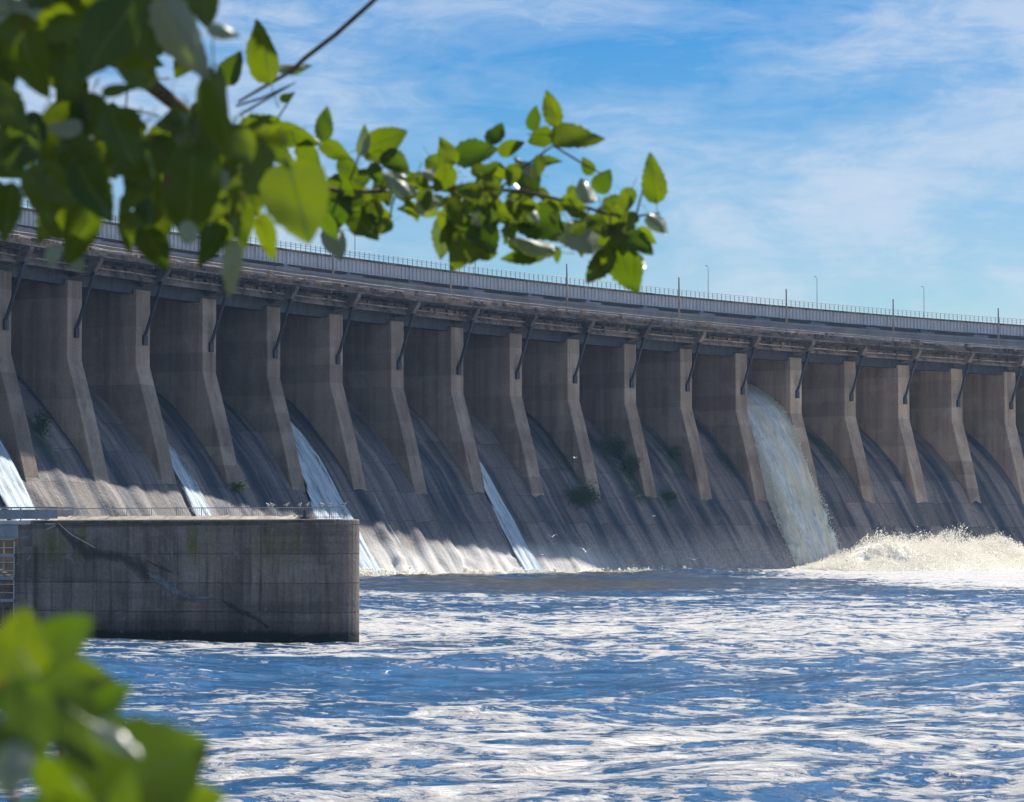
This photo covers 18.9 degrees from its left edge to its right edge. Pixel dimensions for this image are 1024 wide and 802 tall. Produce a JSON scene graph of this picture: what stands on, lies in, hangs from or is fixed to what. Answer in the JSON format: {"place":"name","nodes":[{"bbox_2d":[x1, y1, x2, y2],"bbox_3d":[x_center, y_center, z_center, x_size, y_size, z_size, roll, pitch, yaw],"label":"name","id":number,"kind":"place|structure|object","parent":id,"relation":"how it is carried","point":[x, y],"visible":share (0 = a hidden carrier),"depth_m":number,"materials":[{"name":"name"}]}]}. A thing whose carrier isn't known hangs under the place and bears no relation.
{"place":"outdoors","nodes":[
{"label":"outdoors","id":0,"kind":"place"},
{"bbox_2d":[0,567,1023,801],"bbox_3d":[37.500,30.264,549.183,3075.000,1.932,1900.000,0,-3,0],"label":"river","id":1,"kind":"structure","parent":0,"point":[706,684],"depth_m":94.81,"materials":[{"name":"liquid"}]},
{"bbox_2d":[0,539,17,626],"bbox_3d":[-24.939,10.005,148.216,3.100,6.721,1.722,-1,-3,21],"label":"stair tower","id":2,"kind":"structure","parent":1,"relation":"in","point":[3,578],"depth_m":147.13,"materials":[{"name":"metal"}]},
{"bbox_2d":[14,507,358,642],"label":"guide wall","id":3,"kind":"structure","parent":1,"relation":"in","point":[260,578],"depth_m":143.89,"materials":[{"name":"concrete"}]},
{"bbox_2d":[0,507,94,547],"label":"footbridge","id":4,"kind":"object","parent":3,"relation":"attached to","point":[8,529],"visible":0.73,"depth_m":147.42,"materials":[{"name":"metal"}]},
{"bbox_2d":[359,566,443,576],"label":"toe spray","id":5,"kind":"object","parent":1,"relation":"on","point":[368,572],"visible":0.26,"depth_m":438.69,"materials":[{"name":"liquid"}]},
{"bbox_2d":[0,227,1023,573],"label":"dam","id":6,"kind":"structure","parent":1,"relation":"in","point":[410,407],"depth_m":482.75,"materials":[{"name":"concrete"}]},
{"bbox_2d":[0,440,39,519],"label":"water stream","id":7,"kind":"structure","parent":6,"relation":"attached to","point":[13,492],"depth_m":372.82,"materials":[{"name":"white liquid"}]},
{"bbox_2d":[28,403,51,441],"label":"shrub","id":8,"kind":"object","parent":6,"relation":"on","point":[41,427],"visible":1,"depth_m":387.05,"materials":[{"name":"green plant"}]},
{"bbox_2d":[168,444,213,515],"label":"water stream","id":9,"kind":"structure","parent":6,"relation":"attached to","point":[196,498],"depth_m":411.28,"materials":[{"name":"white liquid"}]},
{"bbox_2d":[228,480,245,493],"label":"shrub","id":10,"kind":"object","parent":6,"relation":"on","point":[236,487],"visible":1,"depth_m":421.00,"materials":[{"name":"green plant"}]},
{"bbox_2d":[332,255,333,281],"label":"utility pole","id":11,"kind":"object","parent":6,"relation":"on","point":[332,268],"visible":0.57,"depth_m":454.92,"materials":[{"name":"metal"}]},
{"bbox_2d":[291,422,381,573],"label":"water stream","id":12,"kind":"structure","parent":6,"relation":"attached to","point":[321,487],"depth_m":440.83,"materials":[{"name":"white liquid"}]},
{"bbox_2d":[450,271,451,299],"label":"utility pole","id":13,"kind":"object","parent":6,"relation":"on","point":[450,284],"visible":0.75,"depth_m":481.64,"materials":[{"name":"metal"}]},
{"bbox_2d":[479,461,541,572],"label":"water stream","id":14,"kind":"structure","parent":6,"relation":"attached to","point":[524,555],"depth_m":477.20,"materials":[{"name":"white liquid"}]},
{"bbox_2d":[566,264,567,311],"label":"utility pole","id":15,"kind":"object","parent":6,"relation":"on","point":[567,287],"visible":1,"depth_m":508.26,"materials":[{"name":"metal"}]},
{"bbox_2d":[562,478,604,511],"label":"shrub","id":16,"kind":"object","parent":6,"relation":"on","point":[583,495],"visible":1,"depth_m":498.24,"materials":[{"name":"green plant"}]},
{"bbox_2d":[604,433,627,457],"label":"shrub","id":17,"kind":"object","parent":6,"relation":"on","point":[616,446],"visible":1,"depth_m":516.84,"materials":[{"name":"green plant"}]},
{"bbox_2d":[621,450,643,479],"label":"shrub","id":18,"kind":"object","parent":6,"relation":"on","point":[630,464],"visible":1,"depth_m":515.94,"materials":[{"name":"green plant"}]},
{"bbox_2d":[660,490,680,501],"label":"shrub","id":19,"kind":"object","parent":6,"relation":"on","point":[672,495],"visible":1,"depth_m":519.64,"materials":[{"name":"green plant"}]},
{"bbox_2d":[665,445,682,463],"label":"shrub","id":20,"kind":"object","parent":6,"relation":"on","point":[673,452],"visible":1,"depth_m":529.76,"materials":[{"name":"green plant"}]},
{"bbox_2d":[678,277,679,322],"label":"utility pole","id":21,"kind":"object","parent":6,"relation":"on","point":[678,299],"visible":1,"depth_m":533.72,"materials":[{"name":"metal"}]},
{"bbox_2d":[785,289,787,332],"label":"utility pole","id":22,"kind":"object","parent":6,"relation":"on","point":[786,327],"visible":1,"depth_m":557.70,"materials":[{"name":"metal"}]},
{"bbox_2d":[747,382,841,566],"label":"water jet","id":23,"kind":"object","parent":6,"relation":"on","point":[796,505],"visible":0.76,"depth_m":545.78},
{"bbox_2d":[891,299,893,342],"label":"utility pole","id":24,"kind":"object","parent":6,"relation":"on","point":[893,320],"visible":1,"depth_m":581.03,"materials":[{"name":"metal"}]},
{"bbox_2d":[998,308,999,348],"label":"utility pole","id":25,"kind":"object","parent":6,"relation":"on","point":[998,330],"visible":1,"depth_m":603.02,"materials":[{"name":"metal"}]},
{"bbox_2d":[463,567,619,574],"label":"toe spray","id":26,"kind":"object","parent":1,"relation":"on","point":[494,571],"visible":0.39,"depth_m":469.48,"materials":[{"name":"liquid"}]},
{"bbox_2d":[611,564,771,571],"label":"toe spray","id":27,"kind":"object","parent":1,"relation":"on","point":[628,569],"visible":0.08,"depth_m":500.63,"materials":[{"name":"liquid"}]},
{"bbox_2d":[789,540,1023,571],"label":"churned water","id":28,"kind":"structure","parent":1,"relation":"on","point":[860,555],"depth_m":528.97,"materials":[{"name":"liquid"}]},
{"bbox_2d":[790,524,1023,571],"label":"plunge spray","id":29,"kind":"object","parent":1,"relation":"on","point":[923,548],"visible":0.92,"depth_m":532.12,"materials":[{"name":"liquid"}]},
{"bbox_2d":[0,0,1023,324],"label":"sky","id":30,"kind":"structure","parent":0,"point":[873,150],"materials":[{"name":"blue"}]},
{"bbox_2d":[16,199,1023,339],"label":"road bridge","id":31,"kind":"structure","parent":0,"point":[354,266],"depth_m":536.18,"materials":[{"name":"paint"}]},
{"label":"river bank","id":32,"kind":"structure","parent":0,"visible":0},
{"bbox_2d":[0,605,227,801],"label":"poplar shoot","id":33,"kind":"object","parent":32,"relation":"on","point":[59,694],"visible":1,"depth_m":1.33,"materials":[{"name":"green plant"}]},
{"bbox_2d":[0,0,667,298],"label":"poplar tree","id":34,"kind":"object","parent":32,"relation":"on","point":[209,173],"visible":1,"depth_m":3.21,"materials":[{"name":"green plant"}]}
]}

